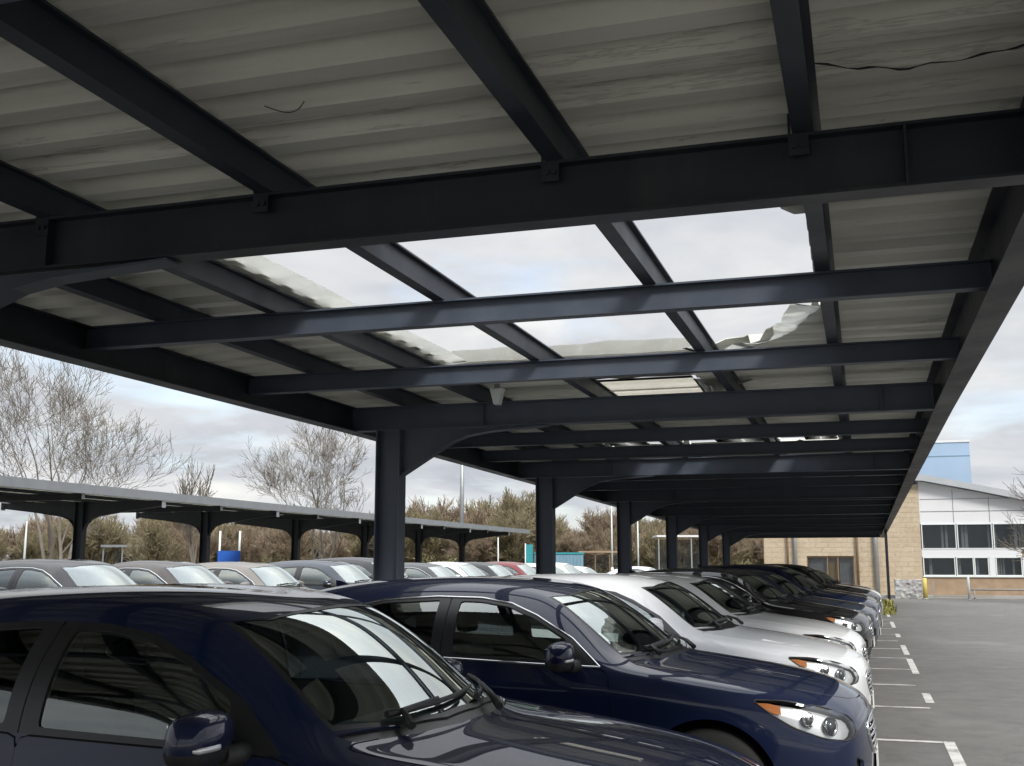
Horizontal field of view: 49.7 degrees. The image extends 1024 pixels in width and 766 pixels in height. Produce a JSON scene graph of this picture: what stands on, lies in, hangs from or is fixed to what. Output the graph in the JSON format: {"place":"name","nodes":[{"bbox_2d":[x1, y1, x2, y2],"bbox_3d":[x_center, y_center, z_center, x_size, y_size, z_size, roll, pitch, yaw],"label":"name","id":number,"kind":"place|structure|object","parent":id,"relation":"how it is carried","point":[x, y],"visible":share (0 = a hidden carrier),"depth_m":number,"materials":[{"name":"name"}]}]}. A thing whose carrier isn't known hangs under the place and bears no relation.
{"place":"outdoors","nodes":[
{"label":"outdoors","id":0,"kind":"place"},
{"bbox_2d":[0,207,1023,560],"label":"sky","id":1,"kind":"structure","parent":0,"point":[989,412],"materials":[{"name":"white"}]},
{"bbox_2d":[919,440,971,482],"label":"plant tower","id":2,"kind":"structure","parent":0,"point":[947,459],"depth_m":67.23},
{"bbox_2d":[868,598,1023,765],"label":"car park asphalt","id":3,"kind":"object","parent":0,"point":[966,656],"depth_m":14.96,"materials":[{"name":"grey asphalt"}]},
{"bbox_2d":[23,521,27,558],"bbox_3d":[-23.162,8.377,52.511,0.178,3.600,0.178,-3,-10,17],"label":"lamp post","id":4,"kind":"object","parent":3,"relation":"on","point":[24,553],"visible":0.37,"depth_m":52.61,"materials":[{"name":"white metal"}]},
{"bbox_2d":[0,559,136,589],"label":"parked car","id":5,"kind":"object","parent":3,"relation":"on","point":[27,573],"visible":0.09,"depth_m":16.59,"materials":[{"name":"paint"}]},
{"bbox_2d":[101,545,166,561],"bbox_3d":[-17.386,8.727,51.088,2.800,2.450,1.600,0,-9,-1],"label":"shelter","id":6,"kind":"object","parent":3,"relation":"on","point":[114,546],"visible":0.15,"depth_m":50.49,"materials":[{"name":"grey metal"}]},
{"bbox_2d":[111,560,232,583],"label":"parked car","id":7,"kind":"object","parent":3,"relation":"on","point":[155,572],"visible":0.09,"depth_m":19.52,"materials":[{"name":"paint"}]},
{"bbox_2d":[171,459,214,562],"bbox_3d":[-18.080,7.940,62.151,2.165,7.625,2.778,-3,-10,17],"label":"birch tree","id":8,"kind":"object","parent":3,"relation":"on","point":[189,535],"visible":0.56,"depth_m":62.60,"materials":[{"name":"brown plant"}]},
{"bbox_2d":[217,531,240,561],"bbox_3d":[-12.260,7.921,47.866,0.960,3.000,0.145,1,-9,-7],"label":"sign board","id":9,"kind":"object","parent":3,"relation":"on","point":[228,556],"visible":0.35,"depth_m":47.88,"materials":[{"name":"blue paint"}]},
{"bbox_2d":[197,562,318,590],"bbox_3d":[-5.372,4.447,22.408,4.712,1.630,2.396,-3,-10,18],"label":"parked car","id":10,"kind":"object","parent":3,"relation":"on","point":[251,573],"visible":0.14,"depth_m":22.17,"materials":[{"name":"paint"}]},
{"bbox_2d":[0,475,529,562],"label":"parking canopy","id":11,"kind":"object","parent":3,"relation":"on","point":[80,507],"visible":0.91,"depth_m":38.50,"materials":[{"name":"metal"}]},
{"bbox_2d":[232,421,373,559],"bbox_3d":[-11.126,6.602,60.756,7.731,9.834,8.964,0,-9,2],"label":"bare tree","id":12,"kind":"object","parent":3,"relation":"on","point":[291,476],"visible":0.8,"depth_m":60.05,"materials":[{"name":"brown plant"}]},
{"bbox_2d":[263,560,372,589],"bbox_3d":[-4.246,4.844,24.957,4.761,1.671,2.421,-3,-10,16],"label":"parked car","id":13,"kind":"object","parent":3,"relation":"on","point":[319,574],"visible":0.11,"depth_m":24.57,"materials":[{"name":"paint"}]},
{"bbox_2d":[314,557,410,582],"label":"parked car","id":14,"kind":"object","parent":3,"relation":"on","point":[364,565],"visible":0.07,"depth_m":27.67,"materials":[{"name":"paint"}]},
{"bbox_2d":[0,583,762,765],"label":"parked car","id":15,"kind":"object","parent":3,"relation":"on","point":[188,674],"visible":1,"depth_m":3.94,"materials":[{"name":"paint"}]},
{"bbox_2d":[404,563,456,577],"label":"parked car","id":16,"kind":"object","parent":3,"relation":"on","point":[418,570],"visible":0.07,"depth_m":30.56,"materials":[{"name":"paint"}]},
{"bbox_2d":[427,562,488,576],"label":"parked car","id":17,"kind":"object","parent":3,"relation":"on","point":[458,568],"visible":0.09,"depth_m":33.25,"materials":[{"name":"paint"}]},
{"bbox_2d":[437,562,516,576],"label":"parked car","id":18,"kind":"object","parent":3,"relation":"on","point":[489,569],"visible":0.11,"depth_m":35.98,"materials":[{"name":"paint"}]},
{"bbox_2d":[486,562,535,575],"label":"parked car","id":19,"kind":"object","parent":3,"relation":"on","point":[518,567],"visible":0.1,"depth_m":38.82,"materials":[{"name":"paint"}]},
{"bbox_2d":[0,0,1023,599],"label":"parking canopy","id":20,"kind":"object","parent":3,"relation":"on","point":[168,180],"visible":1,"depth_m":5.69,"materials":[{"name":"metal"}]},
{"bbox_2d":[490,384,504,404],"bbox_3d":[-0.162,0.126,12.245,0.150,0.230,0.100,-3,-10,17],"label":"light fitting","id":21,"kind":"object","parent":20,"relation":"attached to","point":[497,391],"visible":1,"depth_m":12.20,"materials":[{"name":"white paint"}]},
{"bbox_2d":[815,44,1023,70],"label":"loose cable","id":22,"kind":"object","parent":20,"relation":"attached to","point":[901,69],"visible":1,"depth_m":4.44,"materials":[{"name":"rubber"}]},
{"bbox_2d":[525,543,532,562],"bbox_3d":[0.841,9.326,55.212,0.400,2.600,0.060,0,-9,-1],"label":"banner","id":23,"kind":"object","parent":3,"relation":"on","point":[528,553],"visible":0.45,"depth_m":55.32,"materials":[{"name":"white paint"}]},
{"bbox_2d":[513,563,563,574],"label":"parked car","id":24,"kind":"object","parent":3,"relation":"on","point":[533,565],"visible":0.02,"depth_m":41.59,"materials":[{"name":"paint"}]},
{"bbox_2d":[556,562,582,573],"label":"parked car","id":25,"kind":"object","parent":3,"relation":"on","point":[563,567],"visible":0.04,"depth_m":44.51,"materials":[{"name":"paint"}]},
{"bbox_2d":[567,566,596,572],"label":"parked car","id":26,"kind":"object","parent":3,"relation":"on","point":[583,569],"visible":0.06,"depth_m":50.80,"materials":[{"name":"paint"}]},
{"bbox_2d":[288,576,878,765],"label":"parked car","id":27,"kind":"object","parent":3,"relation":"on","point":[644,670],"visible":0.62,"depth_m":6.55,"materials":[{"name":"paint"}]},
{"bbox_2d":[607,566,655,573],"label":"parked car","id":28,"kind":"object","parent":3,"relation":"on","point":[636,569],"visible":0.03,"depth_m":50.93,"materials":[{"name":"paint"}]},
{"bbox_2d":[475,573,873,707],"bbox_3d":[0.946,2.519,10.230,4.551,1.498,2.314,-3,-10,17],"label":"parked car","id":29,"kind":"object","parent":3,"relation":"on","point":[700,623],"visible":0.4,"depth_m":9.44,"materials":[{"name":"paint"}]},
{"bbox_2d":[621,572,868,663],"bbox_3d":[1.843,3.004,13.139,4.547,1.482,2.312,-3,-10,18],"label":"parked car","id":30,"kind":"object","parent":3,"relation":"on","point":[720,598],"visible":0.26,"depth_m":12.41,"materials":[{"name":"paint"}]},
{"bbox_2d":[624,568,874,658],"bbox_3d":[3.171,3.623,17.037,4.579,1.521,2.328,-3,-10,18],"label":"parked car","id":31,"kind":"object","parent":3,"relation":"on","point":[758,590],"visible":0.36,"depth_m":16.19,"materials":[{"name":"paint"}]},
{"bbox_2d":[694,564,882,625],"bbox_3d":[5.165,4.500,22.573,4.528,1.579,2.303,-3,-10,17],"label":"parked car","id":32,"kind":"object","parent":3,"relation":"on","point":[800,581],"visible":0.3,"depth_m":21.95,"materials":[{"name":"paint"}]},
{"bbox_2d":[721,569,880,647],"bbox_3d":[4.168,4.075,19.737,4.555,1.502,2.316,-3,-10,16],"label":"parked car","id":33,"kind":"object","parent":3,"relation":"on","point":[782,584],"visible":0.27,"depth_m":19.02,"materials":[{"name":"paint"}]},
{"bbox_2d":[734,564,882,612],"bbox_3d":[7.074,5.426,28.277,4.547,1.596,2.312,-3,-10,17],"label":"parked car","id":34,"kind":"object","parent":3,"relation":"on","point":[817,577],"visible":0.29,"depth_m":27.58,"materials":[{"name":"paint"}]},
{"bbox_2d":[795,570,878,603],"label":"parked car","id":35,"kind":"object","parent":3,"relation":"on","point":[834,590],"visible":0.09,"depth_m":24.79,"materials":[{"name":"paint"}]},
{"bbox_2d":[815,569,875,590],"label":"parked car","id":36,"kind":"object","parent":3,"relation":"on","point":[843,583],"visible":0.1,"depth_m":33.55,"materials":[{"name":"paint"}]},
{"bbox_2d":[814,569,882,607],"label":"parked car","id":37,"kind":"object","parent":3,"relation":"on","point":[828,578],"visible":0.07,"depth_m":30.58,"materials":[{"name":"paint"}]},
{"bbox_2d":[894,579,922,598],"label":"stone wall","id":38,"kind":"structure","parent":3,"relation":"on","point":[910,588],"depth_m":51.59,"materials":[{"name":"grey stone"}]},
{"bbox_2d":[877,738,942,742],"bbox_3d":[1.240,3.354,10.728,5.500,0.001,0.100,-3,-10,17],"label":"parking line","id":39,"kind":"object","parent":3,"relation":"on","point":[911,740],"visible":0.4,"depth_m":10.01,"materials":[{"name":"paint"}]},
{"bbox_2d":[906,659,919,673],"bbox_3d":[6.298,4.446,17.395,0.095,0.001,2.700,-3,-10,17],"label":"bay line","id":40,"kind":"object","parent":3,"relation":"on","point":[913,667],"visible":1,"depth_m":17.25,"materials":[{"name":"paint"}]},
{"bbox_2d":[922,578,928,598],"bbox_3d":[18.913,9.414,50.644,0.309,0.950,0.309,-3,-10,17],"label":"bollard","id":41,"kind":"object","parent":3,"relation":"on","point":[924,584],"visible":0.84,"depth_m":50.57,"materials":[{"name":"yellow metal"}]},
{"bbox_2d":[922,693,933,702],"bbox_3d":[4.965,3.760,13.205,0.095,0.001,1.000,-3,-10,17],"label":"bay line","id":42,"kind":"object","parent":3,"relation":"on","point":[927,698],"visible":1,"depth_m":13.14,"materials":[{"name":"paint"}]},
{"bbox_2d":[943,741,966,765],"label":"bay line","id":43,"kind":"object","parent":3,"relation":"on","point":[954,754],"visible":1,"depth_m":9.28,"materials":[{"name":"paint"}]},
{"bbox_2d":[932,581,993,598],"bbox_3d":[20.796,9.551,51.015,2.600,0.800,0.070,-3,-10,17],"label":"picket panel","id":44,"kind":"object","parent":3,"relation":"on","point":[966,596],"visible":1,"depth_m":50.99,"materials":[{"name":"metal"}]},
{"bbox_2d":[970,589,1023,598],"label":"guard rail","id":45,"kind":"object","parent":3,"relation":"on","point":[996,590],"visible":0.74,"depth_m":50.72,"materials":[{"name":"metal"}]},
{"bbox_2d":[996,468,1023,560],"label":"bare tree","id":46,"kind":"object","parent":3,"relation":"on","point":[1015,544],"visible":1,"depth_m":45.18,"materials":[{"name":"brown plant"}]},
{"label":"ground","id":47,"kind":"structure","parent":0,"visible":0},
{"bbox_2d":[0,533,12,560],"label":"scrub tree","id":48,"kind":"object","parent":47,"relation":"on","point":[3,546],"visible":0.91,"depth_m":77.92,"materials":[{"name":"brown plant"}]},
{"bbox_2d":[0,517,56,559],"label":"scrub tree","id":49,"kind":"object","parent":47,"relation":"on","point":[10,535],"visible":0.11,"depth_m":84.75,"materials":[{"name":"brown plant"}]},
{"bbox_2d":[6,528,57,558],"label":"scrub tree","id":50,"kind":"object","parent":47,"relation":"on","point":[33,550],"visible":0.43,"depth_m":74.80,"materials":[{"name":"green plant"}]},
{"bbox_2d":[8,514,64,559],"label":"scrub tree","id":51,"kind":"object","parent":47,"relation":"on","point":[33,523],"visible":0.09,"depth_m":83.89,"materials":[{"name":"brown plant"}]},
{"bbox_2d":[30,521,99,560],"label":"scrub tree","id":52,"kind":"object","parent":47,"relation":"on","point":[43,527],"visible":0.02,"depth_m":78.16,"materials":[{"name":"brown plant"}]},
{"bbox_2d":[43,518,89,558],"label":"scrub tree","id":53,"kind":"object","parent":47,"relation":"on","point":[56,551],"visible":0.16,"depth_m":69.70,"materials":[{"name":"brown plant"}]},
{"bbox_2d":[51,515,137,562],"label":"scrub tree","id":54,"kind":"object","parent":47,"relation":"on","point":[114,532],"visible":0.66,"depth_m":69.44,"materials":[{"name":"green plant"}]},
{"bbox_2d":[0,347,198,558],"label":"bare tree","id":55,"kind":"object","parent":47,"relation":"on","point":[63,406],"visible":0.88,"depth_m":48.12,"materials":[{"name":"brown plant"}]},
{"bbox_2d":[117,518,193,561],"bbox_3d":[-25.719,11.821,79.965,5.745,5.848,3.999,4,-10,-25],"label":"scrub tree","id":56,"kind":"object","parent":47,"relation":"on","point":[175,524],"visible":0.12,"depth_m":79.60,"materials":[{"name":"brown plant"}]},
{"bbox_2d":[164,527,227,562],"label":"scrub tree","id":57,"kind":"object","parent":47,"relation":"on","point":[214,544],"visible":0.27,"depth_m":71.05,"materials":[{"name":"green plant"}]},
{"bbox_2d":[193,524,254,561],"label":"scrub tree","id":58,"kind":"object","parent":47,"relation":"on","point":[225,531],"visible":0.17,"depth_m":78.23,"materials":[{"name":"brown plant"}]},
{"bbox_2d":[210,525,268,561],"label":"scrub tree","id":59,"kind":"object","parent":47,"relation":"on","point":[255,530],"visible":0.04,"depth_m":81.47,"materials":[{"name":"brown plant"}]},
{"bbox_2d":[214,527,269,562],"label":"scrub tree","id":60,"kind":"object","parent":47,"relation":"on","point":[248,555],"visible":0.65,"depth_m":75.77,"materials":[{"name":"brown plant"}]},
{"bbox_2d":[260,538,301,562],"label":"scrub tree","id":61,"kind":"object","parent":47,"relation":"on","point":[272,558],"visible":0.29,"depth_m":72.84,"materials":[{"name":"brown plant"}]},
{"bbox_2d":[250,528,317,562],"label":"scrub tree","id":62,"kind":"object","parent":47,"relation":"on","point":[273,535],"visible":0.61,"depth_m":73.07,"materials":[{"name":"brown plant"}]},
{"bbox_2d":[303,531,333,558],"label":"scrub tree","id":63,"kind":"object","parent":47,"relation":"on","point":[317,542],"visible":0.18,"depth_m":90.58,"materials":[{"name":"brown plant"}]},
{"bbox_2d":[321,537,353,558],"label":"scrub tree","id":64,"kind":"object","parent":47,"relation":"on","point":[341,552],"visible":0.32,"depth_m":80.52,"materials":[{"name":"brown plant"}]},
{"bbox_2d":[336,532,357,549],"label":"scrub tree","id":65,"kind":"object","parent":47,"relation":"on","point":[347,536],"visible":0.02,"depth_m":96.06,"materials":[{"name":"brown plant"}]},
{"bbox_2d":[345,537,373,557],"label":"scrub tree","id":66,"kind":"object","parent":47,"relation":"on","point":[355,550],"visible":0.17,"depth_m":75.39,"materials":[{"name":"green plant"}]},
{"bbox_2d":[369,510,435,562],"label":"scrub tree","id":67,"kind":"object","parent":47,"relation":"on","point":[409,545],"visible":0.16,"depth_m":73.47,"materials":[{"name":"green plant"}]},
{"bbox_2d":[369,495,468,521],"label":"scrub tree","id":68,"kind":"object","parent":47,"relation":"on","point":[442,509],"visible":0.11,"depth_m":84.10,"materials":[{"name":"brown plant"}]},
{"bbox_2d":[405,506,440,562],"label":"scrub tree","id":69,"kind":"object","parent":47,"relation":"on","point":[411,514],"visible":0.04,"depth_m":78.86,"materials":[{"name":"brown plant"}]},
{"bbox_2d":[411,520,455,561],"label":"scrub tree","id":70,"kind":"object","parent":47,"relation":"on","point":[437,543],"visible":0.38,"depth_m":74.56,"materials":[{"name":"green plant"}]},
{"bbox_2d":[413,553,457,562],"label":"evergreen bush","id":71,"kind":"object","parent":47,"relation":"on","point":[432,559],"visible":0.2,"depth_m":71.03,"materials":[{"name":"green plant"}]},
{"bbox_2d":[406,539,473,562],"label":"scrub tree","id":72,"kind":"object","parent":47,"relation":"on","point":[431,553],"visible":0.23,"depth_m":74.81,"materials":[{"name":"brown plant"}]},
{"bbox_2d":[459,465,463,522],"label":"lamp post","id":73,"kind":"object","parent":47,"relation":"on","point":[461,518],"visible":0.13,"depth_m":67.60,"materials":[{"name":"grey metal"}]},
{"bbox_2d":[444,537,493,561],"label":"scrub tree","id":74,"kind":"object","parent":47,"relation":"on","point":[476,549],"visible":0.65,"depth_m":73.81,"materials":[{"name":"brown plant"}]},
{"bbox_2d":[449,502,494,561],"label":"scrub tree","id":75,"kind":"object","parent":47,"relation":"on","point":[481,517],"visible":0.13,"depth_m":83.79,"materials":[{"name":"brown plant"}]},
{"bbox_2d":[464,487,561,561],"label":"scrub tree","id":76,"kind":"object","parent":47,"relation":"on","point":[508,503],"visible":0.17,"depth_m":88.41,"materials":[{"name":"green plant"}]},
{"bbox_2d":[484,506,573,562],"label":"scrub tree","id":77,"kind":"object","parent":47,"relation":"on","point":[513,543],"visible":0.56,"depth_m":74.83,"materials":[{"name":"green plant"}]},
{"bbox_2d":[533,552,583,565],"bbox_3d":[2.508,10.275,60.076,2.680,2.100,2.080,0,-9,-1],"label":"container","id":78,"kind":"object","parent":47,"relation":"on","point":[574,558],"visible":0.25,"depth_m":59.20,"materials":[{"name":"teal metal"}]},
{"bbox_2d":[556,531,602,568],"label":"scrub tree","id":79,"kind":"object","parent":47,"relation":"on","point":[570,544],"visible":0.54,"depth_m":74.21,"materials":[{"name":"brown plant"}]},
{"bbox_2d":[569,505,616,538],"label":"scrub tree","id":80,"kind":"object","parent":47,"relation":"on","point":[600,521],"visible":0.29,"depth_m":99.31,"materials":[{"name":"brown plant"}]},
{"bbox_2d":[577,551,616,570],"bbox_3d":[4.992,10.526,61.607,2.600,2.300,1.600,0,-9,-1],"label":"shelter","id":81,"kind":"object","parent":47,"relation":"on","point":[595,552],"visible":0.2,"depth_m":60.99,"materials":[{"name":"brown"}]},
{"bbox_2d":[582,525,616,572],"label":"scrub tree","id":82,"kind":"object","parent":47,"relation":"on","point":[599,537],"visible":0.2,"depth_m":90.88,"materials":[{"name":"brown plant"}]},
{"bbox_2d":[583,543,616,572],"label":"scrub tree","id":83,"kind":"object","parent":47,"relation":"on","point":[603,559],"visible":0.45,"depth_m":77.03,"materials":[{"name":"brown plant"}]},
{"bbox_2d":[592,561,616,572],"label":"evergreen bush","id":84,"kind":"object","parent":47,"relation":"on","point":[607,570],"visible":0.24,"depth_m":75.61,"materials":[{"name":"green plant"}]},
{"bbox_2d":[600,536,616,569],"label":"scrub tree","id":85,"kind":"object","parent":47,"relation":"on","point":[608,546],"visible":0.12,"depth_m":84.00,"materials":[{"name":"brown plant"}]},
{"bbox_2d":[611,506,613,570],"bbox_3d":[5.346,8.652,59.141,0.148,5.200,0.148,-3,-10,17],"label":"lamp post","id":86,"kind":"object","parent":47,"relation":"on","point":[611,542],"visible":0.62,"depth_m":59.11,"materials":[{"name":"grey metal"}]},
{"bbox_2d":[607,517,665,538],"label":"scrub tree","id":87,"kind":"object","parent":47,"relation":"on","point":[641,524],"visible":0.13,"depth_m":83.92,"materials":[{"name":"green plant"}]},
{"bbox_2d":[610,525,665,559],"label":"scrub tree","id":88,"kind":"object","parent":47,"relation":"on","point":[640,536],"visible":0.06,"depth_m":80.75,"materials":[{"name":"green plant"}]},
{"bbox_2d":[633,526,665,569],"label":"scrub tree","id":89,"kind":"object","parent":47,"relation":"on","point":[648,538],"visible":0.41,"depth_m":74.25,"materials":[{"name":"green plant"}]},
{"bbox_2d":[633,538,692,568],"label":"scrub tree","id":90,"kind":"object","parent":47,"relation":"on","point":[648,552],"visible":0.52,"depth_m":73.34,"materials":[{"name":"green plant"}]},
{"bbox_2d":[652,535,698,568],"bbox_3d":[9.080,9.745,59.313,2.800,3.100,1.800,0,-9,-1],"label":"shelter","id":91,"kind":"object","parent":47,"relation":"on","point":[678,536],"visible":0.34,"depth_m":58.67,"materials":[{"name":"white metal"}]},
{"bbox_2d":[656,538,698,568],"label":"scrub tree","id":92,"kind":"object","parent":47,"relation":"on","point":[684,561],"visible":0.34,"depth_m":73.85,"materials":[{"name":"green plant"}]},
{"bbox_2d":[678,528,750,567],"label":"scrub tree","id":93,"kind":"object","parent":47,"relation":"on","point":[715,546],"visible":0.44,"depth_m":74.19,"materials":[{"name":"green plant"}]},
{"bbox_2d":[716,538,761,563],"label":"scrub tree","id":94,"kind":"object","parent":47,"relation":"on","point":[745,552],"visible":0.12,"depth_m":83.00,"materials":[{"name":"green plant"}]},
{"bbox_2d":[738,538,763,563],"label":"scrub tree","id":95,"kind":"object","parent":47,"relation":"on","point":[759,548],"visible":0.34,"depth_m":83.30,"materials":[{"name":"brown plant"}]},
{"bbox_2d":[881,595,1023,598],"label":"kerb","id":96,"kind":"structure","parent":47,"relation":"on","point":[995,597],"depth_m":51.22,"materials":[{"name":"grey concrete"}]},
{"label":"pavement","id":97,"kind":"structure","parent":0,"visible":0},
{"bbox_2d":[764,474,1023,595],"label":"office building","id":98,"kind":"structure","parent":97,"relation":"on","point":[943,534],"depth_m":54.16,"materials":[{"name":"brick"}]},
{"bbox_2d":[807,556,854,584],"bbox_3d":[15.915,9.576,55.182,2.256,1.858,0.280,-3,-10,17],"label":"glazed door","id":99,"kind":"structure","parent":98,"relation":"in","point":[833,570],"depth_m":55.20,"materials":[{"name":"grey glass"}]},
{"bbox_2d":[921,524,956,548],"bbox_3d":[20.837,7.500,54.020,1.580,1.216,0.520,-3,-10,17],"label":"window","id":100,"kind":"structure","parent":98,"relation":"in","point":[945,525],"depth_m":53.97,"materials":[{"name":"black glass"}]},
{"bbox_2d":[923,557,955,575],"bbox_3d":[20.780,8.924,53.805,1.460,0.896,0.520,-3,-10,17],"label":"window","id":101,"kind":"structure","parent":98,"relation":"in","point":[930,558],"depth_m":53.72,"materials":[{"name":"black glass"}]},
{"bbox_2d":[956,557,974,575],"bbox_3d":[21.891,8.867,53.461,0.790,0.896,0.520,-3,-10,17],"label":"window","id":102,"kind":"structure","parent":98,"relation":"in","point":[958,568],"depth_m":53.35,"materials":[{"name":"black glass"}]},
{"bbox_2d":[956,523,992,548],"bbox_3d":[22.382,7.421,53.541,1.580,1.216,0.520,-3,-10,17],"label":"window","id":103,"kind":"structure","parent":98,"relation":"in","point":[963,533],"depth_m":53.54,"materials":[{"name":"black glass"}]},
{"bbox_2d":[974,557,989,575],"bbox_3d":[22.597,8.831,53.242,0.650,0.896,0.520,-3,-10,17],"label":"window","id":104,"kind":"structure","parent":98,"relation":"in","point":[976,566],"depth_m":53.12,"materials":[{"name":"black glass"}]},
{"bbox_2d":[992,523,1023,548],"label":"window","id":105,"kind":"structure","parent":98,"relation":"in","point":[1022,524],"depth_m":53.05,"materials":[{"name":"black glass"}]},
{"bbox_2d":[995,557,1022,575],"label":"window","id":106,"kind":"structure","parent":98,"relation":"in","point":[998,565],"depth_m":52.90,"materials":[{"name":"black glass"}]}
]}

